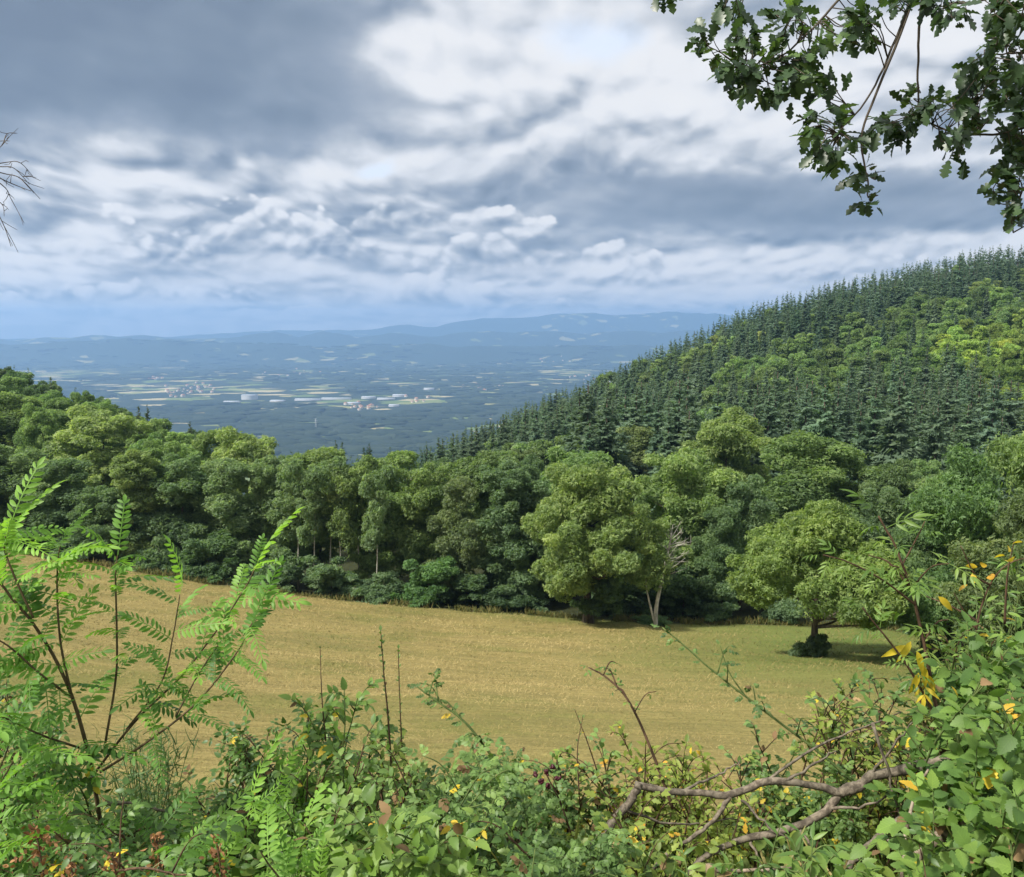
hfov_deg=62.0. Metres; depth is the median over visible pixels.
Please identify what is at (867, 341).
broadleaf tree
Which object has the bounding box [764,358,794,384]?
broadleaf tree
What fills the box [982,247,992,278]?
fir tree
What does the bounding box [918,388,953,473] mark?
fir tree
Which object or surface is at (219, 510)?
broadleaf tree
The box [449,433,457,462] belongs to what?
fir tree
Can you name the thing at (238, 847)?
locust sapling
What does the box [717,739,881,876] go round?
wild rose
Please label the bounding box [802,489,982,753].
ash sapling
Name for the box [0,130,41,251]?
dead tree
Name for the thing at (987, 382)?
broadleaf tree
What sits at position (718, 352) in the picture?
fir tree
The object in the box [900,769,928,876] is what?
dead twig
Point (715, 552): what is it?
broadleaf tree
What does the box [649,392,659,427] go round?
fir tree
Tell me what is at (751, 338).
fir tree
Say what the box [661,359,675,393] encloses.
fir tree
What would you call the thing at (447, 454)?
fir tree
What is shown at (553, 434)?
fir tree
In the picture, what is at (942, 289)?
fir tree
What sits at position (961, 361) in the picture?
broadleaf tree
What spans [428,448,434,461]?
fir tree
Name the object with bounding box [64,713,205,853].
fennel plant
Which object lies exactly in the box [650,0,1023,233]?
oak tree
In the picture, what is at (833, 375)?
broadleaf tree
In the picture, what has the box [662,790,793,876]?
hawthorn bush
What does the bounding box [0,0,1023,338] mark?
sky
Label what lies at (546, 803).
wild rose
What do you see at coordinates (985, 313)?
fir tree
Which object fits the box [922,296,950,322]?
broadleaf tree
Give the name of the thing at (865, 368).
fir tree
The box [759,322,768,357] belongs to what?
fir tree
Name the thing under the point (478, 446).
fir tree
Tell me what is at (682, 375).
fir tree
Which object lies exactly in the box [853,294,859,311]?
fir tree
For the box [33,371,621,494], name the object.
valley plain
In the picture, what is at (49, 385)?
fir tree
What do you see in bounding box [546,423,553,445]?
fir tree
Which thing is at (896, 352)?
broadleaf tree
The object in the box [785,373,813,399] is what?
broadleaf tree
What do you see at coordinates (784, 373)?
fir tree
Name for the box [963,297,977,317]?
broadleaf tree
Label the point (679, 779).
hawthorn bush
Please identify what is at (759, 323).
fir tree
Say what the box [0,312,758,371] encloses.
mountains
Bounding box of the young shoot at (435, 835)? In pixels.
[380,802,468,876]
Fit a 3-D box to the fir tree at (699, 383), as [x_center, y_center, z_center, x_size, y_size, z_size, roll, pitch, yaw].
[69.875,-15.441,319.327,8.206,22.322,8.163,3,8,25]
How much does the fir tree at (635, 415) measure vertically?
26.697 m
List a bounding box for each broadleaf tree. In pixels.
[0,366,14,384]
[0,376,28,431]
[0,391,51,450]
[0,444,20,521]
[0,447,64,525]
[0,448,15,453]
[1,369,28,395]
[8,457,110,530]
[11,402,65,482]
[14,371,34,386]
[17,409,82,457]
[21,380,49,397]
[23,403,152,495]
[31,389,61,441]
[40,396,73,442]
[49,381,73,401]
[64,485,150,562]
[67,391,94,408]
[81,398,125,468]
[91,396,104,403]
[103,448,164,561]
[111,403,144,444]
[119,431,164,504]
[124,452,210,563]
[125,418,169,448]
[126,438,184,509]
[133,429,167,443]
[157,418,172,431]
[162,443,219,492]
[164,431,194,453]
[183,437,209,460]
[185,428,200,438]
[185,457,272,576]
[190,428,244,526]
[204,425,282,539]
[244,454,310,566]
[270,445,349,568]
[272,458,309,591]
[278,454,291,459]
[284,452,303,504]
[291,466,326,592]
[304,455,347,563]
[319,459,359,565]
[339,454,380,567]
[344,458,427,581]
[358,464,395,573]
[378,460,458,596]
[381,450,429,519]
[421,457,449,483]
[421,474,488,590]
[434,450,501,570]
[469,459,550,594]
[471,450,532,562]
[483,440,491,449]
[501,442,514,450]
[509,488,577,605]
[511,441,530,461]
[511,448,535,462]
[519,453,546,507]
[520,461,671,623]
[527,440,538,449]
[528,445,625,598]
[532,446,549,465]
[536,439,553,465]
[554,435,566,445]
[600,371,616,392]
[609,383,617,400]
[613,425,656,480]
[623,524,678,600]
[631,446,742,577]
[635,371,652,391]
[637,375,652,391]
[648,366,654,378]
[650,359,664,372]
[650,366,662,383]
[661,371,666,389]
[663,353,673,370]
[663,379,674,395]
[668,357,682,371]
[678,362,691,383]
[679,406,773,535]
[681,356,692,373]
[681,505,746,599]
[696,409,709,421]
[698,389,722,416]
[699,349,706,370]
[702,385,716,391]
[703,343,712,366]
[705,471,782,610]
[708,402,726,414]
[709,334,718,348]
[711,370,725,385]
[712,342,725,361]
[717,384,728,402]
[720,362,734,388]
[723,403,736,414]
[725,499,913,652]
[727,336,735,352]
[729,356,743,382]
[733,368,746,386]
[734,375,761,404]
[736,370,748,391]
[736,391,747,405]
[740,355,764,369]
[740,429,882,539]
[741,358,749,365]
[742,362,765,378]
[755,365,776,383]
[757,330,769,350]
[760,355,782,365]
[760,376,791,409]
[763,355,788,376]
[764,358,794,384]
[765,338,786,358]
[775,321,785,333]
[781,337,795,371]
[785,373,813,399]
[788,351,807,375]
[789,338,805,369]
[790,380,815,404]
[793,343,817,370]
[794,332,806,351]
[797,366,820,377]
[798,358,816,369]
[801,333,816,357]
[807,385,829,411]
[810,348,832,367]
[813,375,832,403]
[814,338,833,358]
[819,365,831,382]
[821,326,832,343]
[823,344,835,366]
[825,347,846,380]
[827,381,846,403]
[829,364,854,388]
[829,371,837,388]
[830,315,842,322]
[836,369,855,383]
[838,325,853,348]
[839,313,864,344]
[839,458,917,536]
[840,332,851,355]
[843,343,862,362]
[844,344,857,362]
[846,312,861,329]
[847,350,867,365]
[847,356,864,387]
[850,330,863,343]
[851,294,862,308]
[854,365,871,387]
[857,337,875,350]
[857,485,942,569]
[859,323,875,339]
[864,336,881,356]
[865,349,891,371]
[869,330,889,342]
[872,345,886,372]
[875,320,890,334]
[879,348,906,370]
[882,371,891,391]
[884,306,902,330]
[886,338,916,374]
[887,309,901,332]
[887,503,959,659]
[888,364,898,378]
[892,310,915,334]
[893,332,917,346]
[897,319,915,334]
[900,295,926,319]
[901,439,1010,659]
[902,469,923,482]
[904,308,921,325]
[907,347,937,380]
[909,318,926,334]
[910,482,964,566]
[911,365,938,388]
[911,458,941,481]
[914,288,928,309]
[914,469,953,487]
[915,329,932,335]
[916,300,929,317]
[916,303,942,320]
[916,332,932,346]
[917,339,932,353]
[919,294,930,308]
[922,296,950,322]
[926,324,935,330]
[928,338,966,355]
[929,323,939,329]
[929,333,941,351]
[929,333,950,351]
[931,319,960,334]
[931,355,940,367]
[931,490,1023,691]
[937,354,956,385]
[940,299,967,320]
[943,355,967,385]
[947,325,963,350]
[955,318,974,341]
[956,301,969,318]
[956,341,963,357]
[958,334,970,341]
[958,339,985,361]
[961,350,980,369]
[962,359,982,373]
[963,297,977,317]
[968,281,986,291]
[968,288,983,318]
[969,318,989,337]
[971,325,986,354]
[976,284,990,310]
[976,378,992,393]
[978,287,1003,311]
[978,347,1002,382]
[979,355,998,385]
[979,429,1023,605]
[980,322,1004,347]
[980,340,992,355]
[983,279,994,298]
[985,316,996,336]
[985,342,999,354]
[985,385,1011,401]
[988,290,1001,315]
[990,337,1005,347]
[993,280,1001,287]
[993,305,1021,329]
[994,292,1020,314]
[994,363,1008,385]
[995,309,1011,329]
[996,347,1016,373]
[996,390,1013,410]
[997,338,1019,355]
[1000,342,1020,363]
[1002,323,1009,338]
[1002,328,1019,338]
[1002,366,1023,388]
[1003,383,1022,391]
[1003,389,1023,424]
[1004,286,1018,293]
[1004,359,1023,376]
[1011,308,1023,337]
[1012,302,1021,323]
[1012,337,1023,358]
[1016,347,1023,365]
[1017,268,1023,282]
[1021,319,1023,334]
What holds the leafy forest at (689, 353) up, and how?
on the ground at (154, 604)
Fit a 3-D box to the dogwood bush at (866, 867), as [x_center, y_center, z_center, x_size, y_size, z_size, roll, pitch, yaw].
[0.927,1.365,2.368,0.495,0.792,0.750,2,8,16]
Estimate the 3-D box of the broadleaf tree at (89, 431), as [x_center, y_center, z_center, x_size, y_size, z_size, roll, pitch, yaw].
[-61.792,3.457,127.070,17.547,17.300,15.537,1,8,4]
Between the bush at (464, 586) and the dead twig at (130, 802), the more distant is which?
the bush at (464, 586)
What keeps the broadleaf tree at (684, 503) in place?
on the ground at (154, 604)
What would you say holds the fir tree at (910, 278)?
on the ground at (154, 604)
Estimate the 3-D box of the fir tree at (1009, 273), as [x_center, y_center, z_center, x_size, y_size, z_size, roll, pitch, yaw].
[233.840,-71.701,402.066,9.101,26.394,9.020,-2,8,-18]
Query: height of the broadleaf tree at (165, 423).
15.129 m
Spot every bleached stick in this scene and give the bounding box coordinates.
[699,866,791,872]
[914,847,923,860]
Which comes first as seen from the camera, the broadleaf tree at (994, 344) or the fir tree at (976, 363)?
the fir tree at (976, 363)
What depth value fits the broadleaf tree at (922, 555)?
61.20 m
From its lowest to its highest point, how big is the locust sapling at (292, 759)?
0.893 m
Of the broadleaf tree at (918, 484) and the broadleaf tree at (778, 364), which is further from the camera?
the broadleaf tree at (778, 364)
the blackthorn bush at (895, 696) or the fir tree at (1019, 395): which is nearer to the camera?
the blackthorn bush at (895, 696)
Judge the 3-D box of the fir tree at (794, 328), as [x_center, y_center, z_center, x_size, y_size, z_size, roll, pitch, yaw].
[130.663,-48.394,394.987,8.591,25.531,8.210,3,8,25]
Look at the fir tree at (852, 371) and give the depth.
225.42 m
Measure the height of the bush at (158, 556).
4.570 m
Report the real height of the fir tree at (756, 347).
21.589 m
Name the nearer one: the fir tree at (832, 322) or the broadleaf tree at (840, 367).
the broadleaf tree at (840, 367)
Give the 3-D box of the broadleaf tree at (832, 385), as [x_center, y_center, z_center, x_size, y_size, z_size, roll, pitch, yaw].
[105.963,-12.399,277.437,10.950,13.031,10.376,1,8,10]
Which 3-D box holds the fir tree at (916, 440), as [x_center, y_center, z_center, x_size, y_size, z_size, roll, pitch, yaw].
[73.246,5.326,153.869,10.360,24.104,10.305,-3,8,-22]
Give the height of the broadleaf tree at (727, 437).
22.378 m
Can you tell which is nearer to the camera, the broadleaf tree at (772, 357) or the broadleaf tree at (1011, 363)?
the broadleaf tree at (1011, 363)
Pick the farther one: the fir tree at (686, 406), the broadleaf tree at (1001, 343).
the broadleaf tree at (1001, 343)
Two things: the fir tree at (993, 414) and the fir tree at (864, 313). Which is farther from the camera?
the fir tree at (864, 313)
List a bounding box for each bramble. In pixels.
[0,671,93,852]
[0,798,209,876]
[0,823,128,876]
[52,776,264,876]
[159,764,304,876]
[175,693,362,841]
[395,787,578,876]
[533,763,580,832]
[580,661,673,809]
[894,825,986,876]
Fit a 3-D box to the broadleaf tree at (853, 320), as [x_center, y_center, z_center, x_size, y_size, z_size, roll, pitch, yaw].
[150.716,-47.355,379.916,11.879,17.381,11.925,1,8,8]
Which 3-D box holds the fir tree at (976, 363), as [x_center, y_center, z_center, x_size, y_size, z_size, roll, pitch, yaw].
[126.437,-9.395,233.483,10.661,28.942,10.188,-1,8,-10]
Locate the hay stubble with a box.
[0,554,1023,814]
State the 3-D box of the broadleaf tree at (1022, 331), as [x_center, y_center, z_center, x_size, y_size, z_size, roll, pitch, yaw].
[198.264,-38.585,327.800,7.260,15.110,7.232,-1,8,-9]
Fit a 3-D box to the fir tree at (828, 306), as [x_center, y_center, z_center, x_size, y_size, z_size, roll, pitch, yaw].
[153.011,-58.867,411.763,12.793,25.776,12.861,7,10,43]
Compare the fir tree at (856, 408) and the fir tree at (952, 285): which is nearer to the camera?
the fir tree at (856, 408)
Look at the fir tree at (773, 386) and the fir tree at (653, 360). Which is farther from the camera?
the fir tree at (653, 360)
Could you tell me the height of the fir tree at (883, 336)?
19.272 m
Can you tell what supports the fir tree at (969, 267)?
on the ground at (154, 604)
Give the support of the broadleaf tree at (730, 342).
on the ground at (154, 604)
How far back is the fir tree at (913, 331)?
340.54 m
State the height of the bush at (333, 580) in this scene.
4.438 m
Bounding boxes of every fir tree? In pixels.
[43,377,54,393]
[129,406,146,445]
[144,405,151,421]
[188,421,195,439]
[424,447,429,462]
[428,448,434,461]
[433,437,444,461]
[436,439,446,456]
[444,436,456,460]
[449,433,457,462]
[454,436,459,455]
[456,433,468,458]
[465,429,478,506]
[470,425,484,457]
[477,426,486,451]
[482,425,489,443]
[487,421,492,440]
[487,423,497,451]
[491,421,499,449]
[493,415,509,450]
[494,417,504,466]
[505,415,512,442]
[508,427,515,442]
[509,417,517,439]
[513,411,524,443]
[516,408,530,443]
[517,430,525,442]
[520,403,530,439]
[524,404,537,440]
[527,405,541,441]
[538,400,552,437]
[539,421,548,440]
[545,393,555,428]
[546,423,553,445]
[549,414,561,445]
[551,412,565,436]
[552,390,559,421]
[554,403,562,434]
[555,400,570,429]
[560,388,586,452]
[561,381,607,500]
[561,414,569,435]
[567,399,573,431]
[579,419,600,453]
[589,386,596,417]
[592,377,598,411]
[593,395,632,506]
[594,400,600,418]
[595,378,606,410]
[595,378,620,429]
[607,398,620,442]
[611,384,620,409]
[614,381,632,427]
[616,391,622,420]
[616,393,634,434]
[618,368,626,398]
[619,386,651,497]
[622,362,630,393]
[628,360,637,391]
[628,378,637,406]
[634,378,653,427]
[635,356,641,381]
[639,387,658,443]
[641,391,665,517]
[646,377,695,517]
[647,349,655,371]
[647,380,652,401]
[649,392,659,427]
[650,404,675,520]
[651,346,662,365]
[651,365,663,396]
[651,381,657,403]
[658,345,663,363]
[659,385,676,427]
[659,388,665,419]
[659,395,672,429]
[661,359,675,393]
[661,377,671,405]
[661,408,699,509]
[671,346,679,373]
[672,358,680,385]
[672,373,701,439]
[672,380,682,410]
[677,395,697,439]
[678,366,694,409]
[686,350,697,384]
[690,354,705,397]
[691,330,698,347]
[692,368,702,404]
[695,390,699,408]
[698,382,705,409]
[701,368,711,388]
[702,345,714,387]
[703,325,710,348]
[704,384,730,466]
[710,321,715,341]
[712,341,723,378]
[713,337,731,372]
[715,320,728,351]
[724,364,738,402]
[726,384,733,405]
[729,322,736,337]
[731,333,740,356]
[731,383,739,406]
[731,387,750,465]
[732,323,746,355]
[735,335,742,356]
[739,372,760,420]
[740,380,778,486]
[742,334,751,359]
[742,371,750,403]
[742,399,773,538]
[749,321,755,355]
[750,332,760,357]
[754,307,762,346]
[755,303,765,330]
[758,377,762,404]
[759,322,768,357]
[759,386,775,430]
[760,384,786,500]
[761,367,768,410]
[764,310,770,334]
[766,372,787,422]
[766,389,783,433]
[767,369,776,394]
[768,309,780,339]
[769,320,782,352]
[775,295,780,320]
[777,374,804,432]
[778,312,792,354]
[778,381,797,435]
[781,365,786,378]
[786,356,795,389]
[788,306,797,338]
[790,379,817,457]
[792,301,801,331]
[792,387,802,426]
[796,377,821,432]
[798,311,806,333]
[800,297,809,322]
[802,382,844,492]
[804,307,812,331]
[806,293,811,312]
[806,320,812,349]
[810,289,824,319]
[811,303,823,334]
[812,319,826,348]
[815,301,824,325]
[815,333,822,349]
[817,366,826,386]
[819,284,827,312]
[819,376,843,421]
[821,290,833,325]
[821,310,829,332]
[824,301,843,344]
[825,400,848,493]
[828,384,848,443]
[832,324,840,347]
[836,280,851,310]
[837,291,845,322]
[838,378,856,423]
[838,390,852,430]
[839,293,854,338]
[841,359,859,406]
[842,399,855,438]
[843,328,851,360]
[844,389,863,443]
[845,398,874,482]
[846,280,856,307]
[849,384,888,479]
[852,346,875,405]
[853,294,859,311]
[858,277,866,304]
[859,365,876,418]
[860,293,869,330]
[860,373,923,483]
[863,364,886,404]
[864,363,887,420]
[865,287,874,320]
[866,276,879,312]
[867,311,875,335]
[872,279,886,316]
[873,294,884,325]
[874,318,879,330]
[875,396,899,449]
[878,361,886,398]
[879,318,887,346]
[880,381,888,411]
[886,273,898,307]
[886,350,910,392]
[886,357,899,402]
[886,370,918,427]
[887,281,895,318]
[887,313,897,343]
[891,278,905,307]
[900,276,909,302]
[902,385,922,430]
[903,350,912,387]
[904,336,914,377]
[905,273,911,299]
[907,367,911,390]
[907,402,929,460]
[908,267,917,295]
[908,274,916,298]
[908,399,917,447]
[909,317,915,345]
[909,391,932,448]
[910,370,922,402]
[910,375,921,408]
[911,294,916,320]
[914,402,948,467]
[915,360,925,386]
[915,382,928,422]
[916,279,930,311]
[918,271,928,294]
[918,327,925,346]
[918,346,934,398]
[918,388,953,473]
[923,298,931,323]
[924,366,941,405]
[927,382,934,406]
[928,269,937,298]
[928,385,944,420]
[929,270,940,299]
[929,296,940,323]
[932,379,968,447]
[933,343,956,400]
[936,275,947,311]
[936,369,946,400]
[939,345,962,402]
[941,362,959,419]
[942,275,948,295]
[942,401,987,534]
[944,421,958,466]
[945,264,950,291]
[947,378,966,436]
[948,275,956,296]
[949,284,958,297]
[950,254,969,297]
[955,364,965,397]
[956,269,967,298]
[957,382,986,450]
[958,367,971,414]
[959,269,971,299]
[960,373,989,429]
[961,351,982,401]
[964,253,972,282]
[966,363,977,412]
[970,256,978,286]
[970,376,1008,474]
[971,264,979,285]
[974,253,983,280]
[974,313,980,329]
[979,287,992,319]
[979,380,990,416]
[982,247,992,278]
[982,337,991,370]
[985,414,1021,516]
[986,256,1000,282]
[990,269,1000,286]
[990,372,1005,424]
[992,250,1002,287]
[993,377,1023,436]
[996,258,1013,306]
[1000,244,1014,277]
[1006,380,1023,429]
[1010,264,1023,300]
[1011,251,1023,279]
[1011,403,1023,493]
[1013,244,1023,270]
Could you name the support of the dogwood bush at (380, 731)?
on the ground at (154, 604)
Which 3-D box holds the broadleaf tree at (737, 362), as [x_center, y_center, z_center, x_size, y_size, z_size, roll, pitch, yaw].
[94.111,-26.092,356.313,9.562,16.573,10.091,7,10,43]
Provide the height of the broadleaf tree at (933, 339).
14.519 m
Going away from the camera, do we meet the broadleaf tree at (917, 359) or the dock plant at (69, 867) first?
the dock plant at (69, 867)
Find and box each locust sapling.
[0,456,311,844]
[0,671,107,864]
[0,772,243,876]
[150,730,369,876]
[240,709,384,876]
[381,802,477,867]
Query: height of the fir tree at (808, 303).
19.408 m
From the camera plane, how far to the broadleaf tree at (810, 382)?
261.19 m
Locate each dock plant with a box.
[59,848,82,876]
[101,838,130,876]
[140,831,168,876]
[198,834,229,876]
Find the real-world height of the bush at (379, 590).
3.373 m
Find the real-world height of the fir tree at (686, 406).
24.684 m
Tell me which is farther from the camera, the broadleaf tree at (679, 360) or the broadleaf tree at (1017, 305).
the broadleaf tree at (679, 360)
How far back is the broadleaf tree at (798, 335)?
386.42 m
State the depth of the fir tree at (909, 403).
199.03 m
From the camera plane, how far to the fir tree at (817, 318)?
389.12 m
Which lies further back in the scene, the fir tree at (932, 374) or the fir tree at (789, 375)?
the fir tree at (789, 375)
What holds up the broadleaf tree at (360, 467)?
on the ground at (154, 604)
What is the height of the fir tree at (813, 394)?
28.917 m
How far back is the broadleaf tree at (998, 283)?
415.88 m
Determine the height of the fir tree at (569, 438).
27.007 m
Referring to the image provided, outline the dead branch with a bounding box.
[581,711,950,876]
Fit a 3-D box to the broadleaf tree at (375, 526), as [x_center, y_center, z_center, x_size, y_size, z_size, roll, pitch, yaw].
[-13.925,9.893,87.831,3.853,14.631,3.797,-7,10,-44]
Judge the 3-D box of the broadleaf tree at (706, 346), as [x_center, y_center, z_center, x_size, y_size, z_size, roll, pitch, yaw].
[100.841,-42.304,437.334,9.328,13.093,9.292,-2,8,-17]
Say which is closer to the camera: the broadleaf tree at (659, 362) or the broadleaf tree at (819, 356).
the broadleaf tree at (819, 356)
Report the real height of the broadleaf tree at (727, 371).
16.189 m
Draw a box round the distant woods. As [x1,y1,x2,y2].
[0,338,682,468]
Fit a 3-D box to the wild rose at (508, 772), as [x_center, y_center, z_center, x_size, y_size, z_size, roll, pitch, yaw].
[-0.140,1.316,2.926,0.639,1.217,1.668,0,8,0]
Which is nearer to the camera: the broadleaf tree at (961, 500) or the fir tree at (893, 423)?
the broadleaf tree at (961, 500)
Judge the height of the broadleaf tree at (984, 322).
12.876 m
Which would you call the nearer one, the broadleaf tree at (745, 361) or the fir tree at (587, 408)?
the fir tree at (587, 408)
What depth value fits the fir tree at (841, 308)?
406.23 m
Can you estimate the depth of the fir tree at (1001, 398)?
184.55 m
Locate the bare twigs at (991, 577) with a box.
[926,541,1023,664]
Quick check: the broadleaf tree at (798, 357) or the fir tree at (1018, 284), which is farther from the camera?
the fir tree at (1018, 284)
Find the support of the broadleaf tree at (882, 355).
on the ground at (154, 604)
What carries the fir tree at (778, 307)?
on the ground at (154, 604)
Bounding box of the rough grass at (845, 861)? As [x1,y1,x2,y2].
[1,781,972,876]
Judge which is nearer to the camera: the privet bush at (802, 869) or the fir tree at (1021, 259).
the privet bush at (802, 869)
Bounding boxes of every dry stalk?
[319,646,326,740]
[572,708,596,794]
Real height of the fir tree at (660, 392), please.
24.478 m
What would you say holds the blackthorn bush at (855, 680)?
on the ground at (154, 604)
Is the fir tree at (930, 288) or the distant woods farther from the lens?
the distant woods
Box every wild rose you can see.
[352,738,562,876]
[407,668,523,812]
[436,736,617,871]
[476,802,642,876]
[650,624,883,809]
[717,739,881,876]
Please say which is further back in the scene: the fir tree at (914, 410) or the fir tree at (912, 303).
the fir tree at (912, 303)
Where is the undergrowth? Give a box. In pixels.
[0,800,999,876]
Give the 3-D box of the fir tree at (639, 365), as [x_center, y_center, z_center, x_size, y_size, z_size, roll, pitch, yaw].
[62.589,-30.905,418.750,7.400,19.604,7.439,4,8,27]
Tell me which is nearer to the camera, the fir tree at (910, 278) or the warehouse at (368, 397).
the fir tree at (910, 278)
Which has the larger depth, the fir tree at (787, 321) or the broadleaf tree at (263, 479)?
the fir tree at (787, 321)
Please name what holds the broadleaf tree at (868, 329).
on the ground at (154, 604)
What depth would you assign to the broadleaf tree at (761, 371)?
306.27 m
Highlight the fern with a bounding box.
[210,804,402,876]
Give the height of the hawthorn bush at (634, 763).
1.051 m
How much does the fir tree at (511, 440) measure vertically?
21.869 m
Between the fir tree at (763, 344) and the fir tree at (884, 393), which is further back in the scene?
the fir tree at (763, 344)
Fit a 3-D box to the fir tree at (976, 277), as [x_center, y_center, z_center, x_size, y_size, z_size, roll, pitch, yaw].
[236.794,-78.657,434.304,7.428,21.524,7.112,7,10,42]
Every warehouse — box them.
[241,394,257,399]
[270,400,285,401]
[294,398,321,400]
[321,398,351,399]
[361,396,375,398]
[377,398,394,399]
[389,404,398,406]
[392,394,406,396]
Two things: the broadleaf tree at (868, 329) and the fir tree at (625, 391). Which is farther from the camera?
the broadleaf tree at (868, 329)
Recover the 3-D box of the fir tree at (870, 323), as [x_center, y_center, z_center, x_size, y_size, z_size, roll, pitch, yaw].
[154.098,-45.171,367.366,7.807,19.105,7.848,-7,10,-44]
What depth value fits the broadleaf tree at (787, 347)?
363.98 m
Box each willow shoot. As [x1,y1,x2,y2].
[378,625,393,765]
[396,644,404,775]
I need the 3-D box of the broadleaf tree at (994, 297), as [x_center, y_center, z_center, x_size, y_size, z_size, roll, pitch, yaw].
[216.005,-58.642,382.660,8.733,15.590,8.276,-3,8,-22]
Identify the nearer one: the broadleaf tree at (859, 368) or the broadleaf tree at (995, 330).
the broadleaf tree at (859, 368)
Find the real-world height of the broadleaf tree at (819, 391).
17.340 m
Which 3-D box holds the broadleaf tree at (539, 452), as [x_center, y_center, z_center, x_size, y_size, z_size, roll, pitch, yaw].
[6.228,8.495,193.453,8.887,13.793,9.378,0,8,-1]
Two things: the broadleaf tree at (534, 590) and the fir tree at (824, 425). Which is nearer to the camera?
the broadleaf tree at (534, 590)
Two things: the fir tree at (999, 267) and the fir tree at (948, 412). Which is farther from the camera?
the fir tree at (999, 267)
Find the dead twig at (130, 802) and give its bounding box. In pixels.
[106,801,164,811]
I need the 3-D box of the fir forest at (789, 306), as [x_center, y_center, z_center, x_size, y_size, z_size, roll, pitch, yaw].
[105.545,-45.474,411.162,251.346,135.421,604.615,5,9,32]
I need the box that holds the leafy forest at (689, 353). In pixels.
[593,265,959,386]
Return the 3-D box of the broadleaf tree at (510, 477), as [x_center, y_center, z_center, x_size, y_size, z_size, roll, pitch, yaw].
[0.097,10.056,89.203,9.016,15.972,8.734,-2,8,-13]
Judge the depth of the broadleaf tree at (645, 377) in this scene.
380.70 m
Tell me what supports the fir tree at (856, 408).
on the ground at (154, 604)
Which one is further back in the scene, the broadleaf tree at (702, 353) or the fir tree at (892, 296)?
the broadleaf tree at (702, 353)
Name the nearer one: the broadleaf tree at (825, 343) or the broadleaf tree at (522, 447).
the broadleaf tree at (522, 447)
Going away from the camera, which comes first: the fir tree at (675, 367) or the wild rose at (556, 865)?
the wild rose at (556, 865)
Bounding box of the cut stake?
[705,863,716,876]
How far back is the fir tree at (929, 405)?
184.08 m
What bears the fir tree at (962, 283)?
on the ground at (154, 604)
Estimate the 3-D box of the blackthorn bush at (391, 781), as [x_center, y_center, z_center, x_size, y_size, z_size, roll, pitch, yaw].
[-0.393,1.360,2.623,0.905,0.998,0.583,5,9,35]
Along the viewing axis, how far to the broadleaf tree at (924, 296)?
403.61 m
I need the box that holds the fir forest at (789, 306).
[13,244,1023,521]
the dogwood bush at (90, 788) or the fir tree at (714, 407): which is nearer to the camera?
the dogwood bush at (90, 788)
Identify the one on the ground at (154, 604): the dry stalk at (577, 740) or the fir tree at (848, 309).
the fir tree at (848, 309)
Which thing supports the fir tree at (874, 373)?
on the ground at (154, 604)
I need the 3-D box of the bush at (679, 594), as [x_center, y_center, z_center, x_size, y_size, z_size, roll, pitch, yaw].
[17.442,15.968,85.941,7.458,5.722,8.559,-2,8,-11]
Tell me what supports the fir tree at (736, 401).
on the ground at (154, 604)
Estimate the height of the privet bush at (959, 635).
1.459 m
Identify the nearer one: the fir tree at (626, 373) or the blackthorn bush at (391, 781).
the blackthorn bush at (391, 781)
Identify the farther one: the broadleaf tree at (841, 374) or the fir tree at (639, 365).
the fir tree at (639, 365)
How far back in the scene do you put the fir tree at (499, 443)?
223.48 m
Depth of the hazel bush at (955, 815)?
2.42 m
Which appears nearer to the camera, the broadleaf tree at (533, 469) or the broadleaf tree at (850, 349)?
the broadleaf tree at (533, 469)
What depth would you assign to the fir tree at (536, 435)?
223.04 m
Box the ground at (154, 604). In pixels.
[0,286,1020,827]
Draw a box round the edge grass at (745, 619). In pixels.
[6,549,902,630]
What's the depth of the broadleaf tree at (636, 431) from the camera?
164.98 m
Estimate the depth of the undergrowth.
2.62 m
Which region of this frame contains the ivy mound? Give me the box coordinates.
[569,566,625,616]
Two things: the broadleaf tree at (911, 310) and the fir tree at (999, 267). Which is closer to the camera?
the broadleaf tree at (911, 310)
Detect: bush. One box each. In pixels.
[0,520,31,544]
[0,721,130,876]
[18,526,76,559]
[131,535,183,572]
[166,529,240,582]
[191,758,324,876]
[220,546,320,593]
[242,713,472,876]
[243,798,450,876]
[254,677,407,843]
[287,783,520,876]
[300,556,367,597]
[314,730,446,861]
[356,571,404,604]
[388,556,459,606]
[436,567,495,606]
[468,586,549,613]
[517,727,664,876]
[553,719,708,876]
[553,788,720,876]
[569,836,702,876]
[581,574,654,618]
[597,733,721,873]
[630,614,671,625]
[635,741,801,868]
[648,565,732,620]
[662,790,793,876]
[683,575,747,621]
[696,719,818,867]
[710,807,852,876]
[758,597,807,624]
[767,678,900,876]
[778,841,890,876]
[787,633,831,657]
[794,671,909,862]
[800,724,924,876]
[838,664,961,861]
[850,768,1023,876]
[851,610,1023,851]
[880,620,901,628]
[880,628,1004,830]
[889,739,1022,876]
[901,607,1023,787]
[919,550,1023,754]
[930,659,1023,876]
[931,773,978,875]
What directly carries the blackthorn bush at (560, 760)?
on the ground at (154, 604)
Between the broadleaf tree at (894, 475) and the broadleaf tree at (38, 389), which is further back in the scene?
the broadleaf tree at (38, 389)
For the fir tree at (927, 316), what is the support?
on the ground at (154, 604)
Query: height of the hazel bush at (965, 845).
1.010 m
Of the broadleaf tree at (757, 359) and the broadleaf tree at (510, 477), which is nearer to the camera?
the broadleaf tree at (510, 477)
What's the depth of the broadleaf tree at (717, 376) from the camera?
336.84 m
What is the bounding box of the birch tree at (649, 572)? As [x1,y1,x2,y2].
[633,522,690,627]

